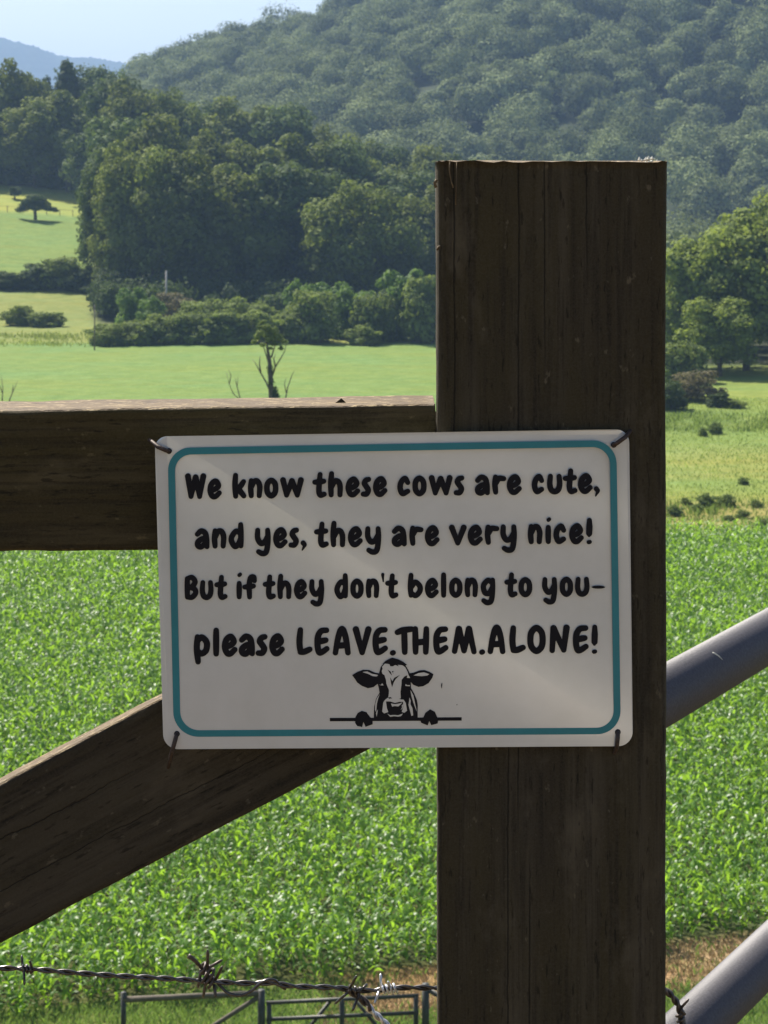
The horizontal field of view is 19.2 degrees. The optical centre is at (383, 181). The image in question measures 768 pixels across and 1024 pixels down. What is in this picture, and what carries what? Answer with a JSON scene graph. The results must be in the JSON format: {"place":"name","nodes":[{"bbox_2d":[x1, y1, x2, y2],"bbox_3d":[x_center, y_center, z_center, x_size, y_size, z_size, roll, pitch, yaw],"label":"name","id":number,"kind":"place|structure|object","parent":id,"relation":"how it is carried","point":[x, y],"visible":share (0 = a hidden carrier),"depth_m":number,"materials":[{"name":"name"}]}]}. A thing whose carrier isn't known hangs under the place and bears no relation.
{"place":"outdoors","nodes":[
{"label":"outdoors","id":0,"kind":"place"},
{"bbox_2d":[0,330,113,346],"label":"tall grass","id":1,"kind":"structure","parent":0,"point":[45,336],"depth_m":292.57,"materials":[{"name":"green plant"}]},
{"bbox_2d":[0,0,329,62],"label":"sky","id":2,"kind":"structure","parent":0,"point":[113,30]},
{"bbox_2d":[0,0,767,1023],"bbox_3d":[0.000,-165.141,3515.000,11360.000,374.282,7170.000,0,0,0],"label":"ground","id":3,"kind":"structure","parent":0,"point":[324,368],"depth_m":228.82,"materials":[{"name":"green plant"}]},
{"bbox_2d":[0,272,30,289],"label":"bush","id":4,"kind":"object","parent":3,"relation":"on","point":[11,280],"visible":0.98,"depth_m":349.10,"materials":[{"name":"green plant"}]},
{"bbox_2d":[9,186,21,198],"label":"pasture tree","id":5,"kind":"object","parent":3,"relation":"on","point":[15,191],"visible":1,"depth_m":461.14,"materials":[{"name":"green plant"}]},
{"bbox_2d":[0,305,36,325],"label":"bush","id":6,"kind":"object","parent":3,"relation":"on","point":[18,314],"visible":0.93,"depth_m":312.75,"materials":[{"name":"green plant"}]},
{"bbox_2d":[0,57,46,134],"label":"tree","id":7,"kind":"object","parent":3,"relation":"on","point":[16,89],"visible":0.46,"depth_m":495.48,"materials":[{"name":"green plant"}]},
{"bbox_2d":[0,96,66,187],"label":"tree","id":8,"kind":"object","parent":3,"relation":"on","point":[11,153],"visible":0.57,"depth_m":480.53,"materials":[{"name":"green plant"}]},
{"bbox_2d":[14,193,58,219],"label":"pasture tree","id":9,"kind":"object","parent":3,"relation":"on","point":[34,202],"visible":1,"depth_m":430.80,"materials":[{"name":"green plant"}]},
{"bbox_2d":[15,263,58,290],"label":"bush","id":10,"kind":"object","parent":3,"relation":"on","point":[32,271],"visible":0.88,"depth_m":349.63,"materials":[{"name":"green plant"}]},
{"bbox_2d":[27,74,54,99],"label":"tree","id":11,"kind":"object","parent":3,"relation":"on","point":[48,88],"visible":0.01,"depth_m":515.41,"materials":[{"name":"green plant"}]},
{"bbox_2d":[25,311,67,327],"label":"bush","id":12,"kind":"object","parent":3,"relation":"on","point":[48,319],"visible":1,"depth_m":311.03,"materials":[{"name":"green plant"}]},
{"bbox_2d":[18,89,91,191],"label":"tree","id":13,"kind":"object","parent":3,"relation":"on","point":[69,117],"visible":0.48,"depth_m":479.03,"materials":[{"name":"green plant"}]},
{"bbox_2d":[35,255,94,289],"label":"bush","id":14,"kind":"object","parent":3,"relation":"on","point":[62,268],"visible":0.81,"depth_m":349.87,"materials":[{"name":"green plant"}]},
{"bbox_2d":[49,58,81,109],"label":"tree","id":15,"kind":"object","parent":3,"relation":"on","point":[65,76],"visible":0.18,"depth_m":516.63,"materials":[{"name":"green plant"}]},
{"bbox_2d":[59,267,97,291],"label":"bush","id":16,"kind":"object","parent":3,"relation":"on","point":[76,286],"visible":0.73,"depth_m":348.57,"materials":[{"name":"green plant"}]},
{"bbox_2d":[53,63,107,98],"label":"tree","id":17,"kind":"object","parent":3,"relation":"on","point":[83,84],"visible":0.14,"depth_m":519.58,"materials":[{"name":"green plant"}]},
{"bbox_2d":[74,144,122,271],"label":"tree","id":18,"kind":"object","parent":3,"relation":"on","point":[89,173],"visible":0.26,"depth_m":349.51,"materials":[{"name":"green plant"}]},
{"bbox_2d":[58,74,150,198],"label":"tree","id":19,"kind":"object","parent":3,"relation":"on","point":[92,101],"visible":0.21,"depth_m":459.81,"materials":[{"name":"green plant"}]},
{"bbox_2d":[82,323,130,346],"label":"bush","id":20,"kind":"object","parent":3,"relation":"on","point":[108,335],"visible":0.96,"depth_m":281.73,"materials":[{"name":"green plant"}]},
{"bbox_2d":[87,67,125,88],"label":"tree","id":21,"kind":"object","parent":3,"relation":"on","point":[112,74],"visible":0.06,"depth_m":520.65,"materials":[{"name":"green plant"}]},
{"bbox_2d":[75,114,152,227],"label":"tree","id":22,"kind":"object","parent":3,"relation":"on","point":[105,137],"visible":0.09,"depth_m":392.76,"materials":[{"name":"green plant"}]},
{"bbox_2d":[85,139,169,281],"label":"tree","id":23,"kind":"object","parent":3,"relation":"on","point":[107,185],"visible":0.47,"depth_m":341.65,"materials":[{"name":"green plant"}]},
{"bbox_2d":[114,287,147,323],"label":"bush","id":24,"kind":"object","parent":3,"relation":"on","point":[127,304],"visible":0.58,"depth_m":300.92,"materials":[{"name":"green plant"}]},
{"bbox_2d":[86,77,187,157],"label":"tree","id":25,"kind":"object","parent":3,"relation":"on","point":[118,103],"visible":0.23,"depth_m":450.87,"materials":[{"name":"green plant"}]},
{"bbox_2d":[117,319,157,345],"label":"bush","id":26,"kind":"object","parent":3,"relation":"on","point":[136,337],"visible":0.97,"depth_m":282.32,"materials":[{"name":"green plant"}]},
{"bbox_2d":[92,144,210,280],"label":"tree","id":27,"kind":"object","parent":3,"relation":"on","point":[152,166],"visible":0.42,"depth_m":339.59,"materials":[{"name":"green plant"}]},
{"bbox_2d":[135,295,167,325],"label":"bush","id":28,"kind":"object","parent":3,"relation":"on","point":[150,306],"visible":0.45,"depth_m":296.79,"materials":[{"name":"green plant"}]},
{"bbox_2d":[139,313,194,344],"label":"bush","id":29,"kind":"object","parent":3,"relation":"on","point":[166,334],"visible":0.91,"depth_m":284.55,"materials":[{"name":"green plant"}]},
{"bbox_2d":[119,113,219,174],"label":"tree","id":30,"kind":"object","parent":3,"relation":"on","point":[156,135],"visible":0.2,"depth_m":385.22,"materials":[{"name":"green plant"}]},
{"bbox_2d":[135,85,203,142],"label":"tree","id":31,"kind":"object","parent":3,"relation":"on","point":[188,128],"visible":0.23,"depth_m":454.32,"materials":[{"name":"green plant"}]},
{"bbox_2d":[155,292,196,322],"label":"bush","id":32,"kind":"object","parent":3,"relation":"on","point":[174,307],"visible":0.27,"depth_m":309.41,"materials":[{"name":"plant"}]},
{"bbox_2d":[121,990,258,1023],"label":"gate","id":33,"kind":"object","parent":3,"relation":"on","point":[254,994],"visible":1,"depth_m":49.95,"materials":[{"name":"grey metal"}]},
{"bbox_2d":[170,300,220,330],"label":"bush","id":34,"kind":"object","parent":3,"relation":"on","point":[188,306],"visible":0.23,"depth_m":298.12,"materials":[{"name":"green plant"}]},
{"bbox_2d":[129,148,262,287],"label":"tree","id":35,"kind":"object","parent":3,"relation":"on","point":[208,249],"visible":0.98,"depth_m":336.84,"materials":[{"name":"green plant"}]},
{"bbox_2d":[171,310,221,344],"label":"bush","id":36,"kind":"object","parent":3,"relation":"on","point":[198,333],"visible":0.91,"depth_m":284.19,"materials":[{"name":"green plant"}]},
{"bbox_2d":[175,98,236,143],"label":"tree","id":37,"kind":"object","parent":3,"relation":"on","point":[207,108],"visible":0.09,"depth_m":459.89,"materials":[{"name":"green plant"}]},
{"bbox_2d":[0,162,416,317],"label":"understory","id":38,"kind":"object","parent":3,"relation":"on","point":[103,291],"visible":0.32,"depth_m":329.02,"materials":[{"name":"green plant"}]},
{"bbox_2d":[193,296,250,314],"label":"bush","id":39,"kind":"object","parent":3,"relation":"on","point":[239,304],"visible":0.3,"depth_m":298.17,"materials":[{"name":"green plant"}]},
{"bbox_2d":[190,129,254,172],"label":"tree","id":40,"kind":"object","parent":3,"relation":"on","point":[218,149],"visible":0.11,"depth_m":388.01,"materials":[{"name":"green plant"}]},
{"bbox_2d":[192,95,253,144],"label":"tree","id":41,"kind":"object","parent":3,"relation":"on","point":[208,124],"visible":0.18,"depth_m":456.97,"materials":[{"name":"green plant"}]},
{"bbox_2d":[201,312,253,344],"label":"bush","id":42,"kind":"object","parent":3,"relation":"on","point":[228,333],"visible":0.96,"depth_m":284.44,"materials":[{"name":"green plant"}]},
{"bbox_2d":[177,162,295,283],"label":"tree","id":43,"kind":"object","parent":3,"relation":"on","point":[247,238],"visible":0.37,"depth_m":339.21,"materials":[{"name":"green plant"}]},
{"bbox_2d":[222,104,281,151],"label":"tree","id":44,"kind":"object","parent":3,"relation":"on","point":[257,116],"visible":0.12,"depth_m":456.20,"materials":[{"name":"green plant"}]},
{"bbox_2d":[230,309,283,343],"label":"bush","id":45,"kind":"object","parent":3,"relation":"on","point":[257,316],"visible":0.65,"depth_m":285.27,"materials":[{"name":"green plant"}]},
{"bbox_2d":[240,301,282,321],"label":"bush","id":46,"kind":"object","parent":3,"relation":"on","point":[267,309],"visible":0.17,"depth_m":298.86,"materials":[{"name":"green plant"}]},
{"bbox_2d":[258,989,264,1023],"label":"gate post","id":47,"kind":"object","parent":3,"relation":"on","point":[261,1008],"visible":1,"depth_m":49.93,"materials":[{"name":"grey metal"}]},
{"bbox_2d":[266,993,418,1023],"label":"farm gate","id":48,"kind":"structure","parent":47,"relation":"attached to","point":[341,1015],"depth_m":49.96,"materials":[{"name":"grey metal"}]},
{"bbox_2d":[224,138,302,187],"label":"tree","id":49,"kind":"object","parent":3,"relation":"on","point":[248,163],"visible":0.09,"depth_m":387.01,"materials":[{"name":"green plant"}]},
{"bbox_2d":[251,320,288,397],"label":"ivy tree","id":50,"kind":"object","parent":3,"relation":"on","point":[272,390],"visible":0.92,"depth_m":187.87,"materials":[{"name":"green plant"}]},
{"bbox_2d":[263,312,301,342],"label":"bush","id":51,"kind":"object","parent":3,"relation":"on","point":[287,325],"visible":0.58,"depth_m":286.25,"materials":[{"name":"green plant"}]},
{"bbox_2d":[234,160,333,281],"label":"tree","id":52,"kind":"object","parent":3,"relation":"on","point":[287,178],"visible":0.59,"depth_m":342.19,"materials":[{"name":"green plant"}]},
{"bbox_2d":[248,102,320,151],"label":"tree","id":53,"kind":"object","parent":3,"relation":"on","point":[283,122],"visible":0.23,"depth_m":453.09,"materials":[{"name":"green plant"}]},
{"bbox_2d":[281,277,315,307],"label":"bush","id":54,"kind":"object","parent":3,"relation":"on","point":[287,294],"visible":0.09,"depth_m":303.25,"materials":[{"name":"green plant"}]},
{"bbox_2d":[253,132,354,186],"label":"tree","id":55,"kind":"object","parent":3,"relation":"on","point":[293,144],"visible":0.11,"depth_m":386.22,"materials":[{"name":"green plant"}]},
{"bbox_2d":[280,288,339,343],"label":"bush","id":56,"kind":"object","parent":3,"relation":"on","point":[312,311],"visible":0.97,"depth_m":286.09,"materials":[{"name":"green plant"}]},
{"bbox_2d":[283,168,365,283],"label":"tree","id":57,"kind":"object","parent":3,"relation":"on","point":[322,186],"visible":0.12,"depth_m":346.44,"materials":[{"name":"green plant"}]},
{"bbox_2d":[301,123,351,153],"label":"tree","id":58,"kind":"object","parent":3,"relation":"on","point":[321,131],"visible":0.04,"depth_m":451.94,"materials":[{"name":"green plant"}]},
{"bbox_2d":[310,281,354,317],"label":"bush","id":59,"kind":"object","parent":3,"relation":"on","point":[320,286],"visible":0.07,"depth_m":303.21,"materials":[{"name":"green plant"}]},
{"bbox_2d":[311,138,382,192],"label":"tree","id":60,"kind":"object","parent":3,"relation":"on","point":[352,160],"visible":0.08,"depth_m":387.72,"materials":[{"name":"green plant"}]},
{"bbox_2d":[328,284,377,339],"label":"bush","id":61,"kind":"object","parent":3,"relation":"on","point":[342,307],"visible":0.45,"depth_m":291.64,"materials":[{"name":"green plant"}]},
{"bbox_2d":[341,324,382,345],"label":"bush","id":62,"kind":"object","parent":3,"relation":"on","point":[368,337],"visible":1,"depth_m":282.97,"materials":[{"name":"green plant"}]},
{"bbox_2d":[298,179,429,290],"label":"tree","id":63,"kind":"object","parent":3,"relation":"on","point":[330,244],"visible":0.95,"depth_m":330.56,"materials":[{"name":"green plant"}]},
{"bbox_2d":[342,132,386,166],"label":"tree","id":64,"kind":"object","parent":3,"relation":"on","point":[353,137],"visible":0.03,"depth_m":453.96,"materials":[{"name":"green plant"}]},
{"bbox_2d":[348,290,404,343],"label":"bush","id":65,"kind":"object","parent":3,"relation":"on","point":[381,309],"visible":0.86,"depth_m":287.16,"materials":[{"name":"green plant"}]},
{"bbox_2d":[0,516,767,1017],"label":"crop","id":66,"kind":"object","parent":3,"relation":"on","point":[142,574],"visible":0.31,"depth_m":68.18,"materials":[{"name":"green plant"}]},
{"bbox_2d":[0,928,767,1023],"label":"weeds","id":67,"kind":"object","parent":3,"relation":"on","point":[205,1014],"visible":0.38,"depth_m":52.98,"materials":[{"name":"green plant"}]},
{"bbox_2d":[358,141,412,175],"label":"tree","id":68,"kind":"object","parent":3,"relation":"on","point":[396,154],"visible":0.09,"depth_m":453.27,"materials":[{"name":"green plant"}]},
{"bbox_2d":[364,160,418,194],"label":"tree","id":69,"kind":"object","parent":3,"relation":"on","point":[374,166],"visible":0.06,"depth_m":389.29,"materials":[{"name":"green plant"}]},
{"bbox_2d":[360,193,435,279],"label":"tree","id":70,"kind":"object","parent":3,"relation":"on","point":[421,260],"visible":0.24,"depth_m":335.39,"materials":[{"name":"green plant"}]},
{"bbox_2d":[375,268,424,340],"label":"bush","id":71,"kind":"object","parent":3,"relation":"on","point":[392,286],"visible":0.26,"depth_m":290.93,"materials":[{"name":"green plant"}]},
{"bbox_2d":[370,168,434,206],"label":"tree","id":72,"kind":"object","parent":3,"relation":"on","point":[419,183],"visible":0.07,"depth_m":383.97,"materials":[{"name":"green plant"}]},
{"bbox_2d":[383,144,445,180],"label":"tree","id":73,"kind":"object","parent":3,"relation":"on","point":[429,157],"visible":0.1,"depth_m":449.70,"materials":[{"name":"green plant"}]},
{"bbox_2d":[394,274,435,343],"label":"bush","id":74,"kind":"object","parent":3,"relation":"on","point":[420,325],"visible":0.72,"depth_m":284.97,"materials":[{"name":"green plant"}]},
{"bbox_2d":[401,185,435,278],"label":"tree","id":75,"kind":"object","parent":3,"relation":"on","point":[429,209],"visible":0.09,"depth_m":337.78,"materials":[{"name":"green plant"}]},
{"bbox_2d":[422,982,428,1023],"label":"gate post","id":76,"kind":"object","parent":3,"relation":"on","point":[425,1007],"visible":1,"depth_m":49.93,"materials":[{"name":"grey metal"}]},
{"bbox_2d":[117,0,767,226],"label":"mountain forest","id":77,"kind":"object","parent":3,"relation":"on","point":[501,90],"visible":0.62,"depth_m":751.42,"materials":[{"name":"green plant"}]},
{"bbox_2d":[440,151,478,160],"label":"tree","id":78,"kind":"object","parent":3,"relation":"on","point":[454,156],"visible":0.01,"depth_m":452.32,"materials":[{"name":"green plant"}]},
{"bbox_2d":[433,156,666,1023],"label":"fence post","id":79,"kind":"object","parent":3,"relation":"on","point":[550,311],"visible":0.84,"depth_m":1.47,"materials":[{"name":"brown wood"}]},
{"bbox_2d":[0,694,369,942],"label":"fence brace","id":80,"kind":"object","parent":79,"relation":"attached to","point":[100,807],"visible":0.58,"depth_m":1.49,"materials":[{"name":"brown wood"}]},
{"bbox_2d":[0,395,435,550],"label":"fence rail","id":81,"kind":"object","parent":79,"relation":"attached to","point":[77,475],"visible":0.65,"depth_m":1.48,"materials":[{"name":"brown wood"}]},
{"bbox_2d":[0,949,436,1011],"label":"barbed wire","id":82,"kind":"object","parent":79,"relation":"attached to","point":[206,969],"visible":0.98,"depth_m":1.63,"materials":[{"name":"grey metal"}]},
{"bbox_2d":[347,990,389,1023],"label":"barbed wire","id":83,"kind":"object","parent":82,"relation":"attached to","point":[365,1002],"visible":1,"depth_m":1.63,"materials":[{"name":"grey metal"}]},
{"bbox_2d":[155,429,632,748],"bbox_3d":[0.006,0.262,1.465,0.308,0.206,0.005,0,0,0],"label":"metal sign","id":84,"kind":"object","parent":79,"relation":"attached to","point":[410,590],"visible":1,"depth_m":1.46,"materials":[{"name":"white metal"}]},
{"bbox_2d":[148,438,170,452],"bbox_3d":[-0.145,0.170,1.467,0.016,0.008,0.016,0,0,0],"label":"nail","id":85,"kind":"object","parent":84,"relation":"attached to","point":[157,446],"visible":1,"depth_m":1.46,"materials":[{"name":"metal"}]},
{"bbox_2d":[167,732,178,768],"bbox_3d":[-0.136,0.367,1.467,0.009,0.027,0.016,0,0,0],"label":"nail","id":86,"kind":"object","parent":84,"relation":"attached to","point":[173,745],"visible":1,"depth_m":1.46,"materials":[{"name":"metal"}]},
{"bbox_2d":[613,730,619,754],"bbox_3d":[0.150,0.363,1.467,0.004,0.021,0.016,0,0,0],"label":"nail","id":87,"kind":"object","parent":79,"relation":"attached to","point":[617,741],"visible":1,"depth_m":1.46,"materials":[{"name":"metal"}]},
{"bbox_2d":[612,429,631,446],"bbox_3d":[0.155,0.164,1.467,0.017,0.013,0.016,0,0,0],"label":"nail","id":88,"kind":"object","parent":79,"relation":"attached to","point":[622,438],"visible":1,"depth_m":1.46,"materials":[{"name":"metal"}]},
{"bbox_2d":[665,987,688,1023],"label":"barbed wire","id":89,"kind":"object","parent":79,"relation":"attached to","point":[680,1014],"visible":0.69,"depth_m":1.63,"materials":[{"name":"grey metal"}]},
{"bbox_2d":[666,504,684,515],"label":"weed clump","id":90,"kind":"object","parent":3,"relation":"on","point":[676,508],"visible":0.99,"depth_m":136.56,"materials":[{"name":"green plant"}]},
{"bbox_2d":[665,380,689,410],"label":"bush","id":91,"kind":"object","parent":3,"relation":"on","point":[673,391],"visible":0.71,"depth_m":203.22,"materials":[{"name":"green plant"}]},
{"bbox_2d":[665,340,713,383],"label":"bush","id":92,"kind":"object","parent":3,"relation":"on","point":[680,358],"visible":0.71,"depth_m":230.96,"materials":[{"name":"green plant"}]},
{"bbox_2d":[671,369,727,400],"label":"bush","id":93,"kind":"object","parent":3,"relation":"on","point":[697,386],"visible":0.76,"depth_m":210.84,"materials":[{"name":"green plant"}]},
{"bbox_2d":[665,245,737,356],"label":"tree","id":94,"kind":"object","parent":3,"relation":"on","point":[677,296],"visible":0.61,"depth_m":241.92,"materials":[{"name":"green plant"}]},
{"bbox_2d":[692,492,718,506],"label":"weed clump","id":95,"kind":"object","parent":3,"relation":"on","point":[704,499],"visible":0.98,"depth_m":140.62,"materials":[{"name":"green plant"}]},
{"bbox_2d":[706,421,722,434],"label":"weed clump","id":96,"kind":"object","parent":3,"relation":"on","point":[717,429],"visible":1,"depth_m":182.98,"materials":[{"name":"green plant"}]},
{"bbox_2d":[672,294,759,376],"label":"tree","id":97,"kind":"object","parent":3,"relation":"on","point":[721,328],"visible":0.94,"depth_m":236.37,"materials":[{"name":"green plant"}]},
{"bbox_2d":[666,608,767,1023],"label":"tubular gate","id":98,"kind":"structure","parent":3,"relation":"on","point":[731,988],"depth_m":2.10,"materials":[{"name":"grey metal"}]},
{"bbox_2d":[666,207,767,370],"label":"tree","id":99,"kind":"object","parent":3,"relation":"on","point":[746,273],"visible":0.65,"depth_m":242.84,"materials":[{"name":"green plant"}]},
{"bbox_2d":[666,396,767,537],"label":"rough grass","id":100,"kind":"structure","parent":3,"relation":"on","point":[715,451],"depth_m":166.44,"materials":[{"name":"green plant"}]},
{"bbox_2d":[666,205,767,346],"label":"valley forest","id":101,"kind":"object","parent":3,"relation":"on","point":[674,231],"visible":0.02,"depth_m":442.58,"materials":[{"name":"green plant"}]},
{"bbox_2d":[705,391,732,407],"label":"bush","id":102,"kind":"object","parent":3,"relation":"on","point":[717,398],"visible":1,"depth_m":205.33,"materials":[{"name":"green plant"}]},
{"bbox_2d":[717,493,737,506],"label":"weed clump","id":103,"kind":"object","parent":3,"relation":"on","point":[727,498],"visible":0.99,"depth_m":140.99,"materials":[{"name":"green plant"}]},
{"bbox_2d":[718,399,747,408],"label":"bush","id":104,"kind":"object","parent":3,"relation":"on","point":[736,403],"visible":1,"depth_m":204.60,"materials":[{"name":"green plant"}]},
{"bbox_2d":[749,187,767,280],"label":"tree","id":105,"kind":"object","parent":3,"relation":"on","point":[762,209],"visible":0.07,"depth_m":252.97,"materials":[{"name":"green plant"}]},
{"bbox_2d":[316,930,754,1023],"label":"dry grass","id":106,"kind":"structure","parent":0,"point":[676,964],"depth_m":55.98,"materials":[{"name":"plant"}]},
{"bbox_2d":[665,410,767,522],"bbox_3d":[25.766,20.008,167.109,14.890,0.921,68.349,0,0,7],"label":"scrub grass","id":107,"kind":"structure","parent":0,"point":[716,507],"depth_m":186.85,"materials":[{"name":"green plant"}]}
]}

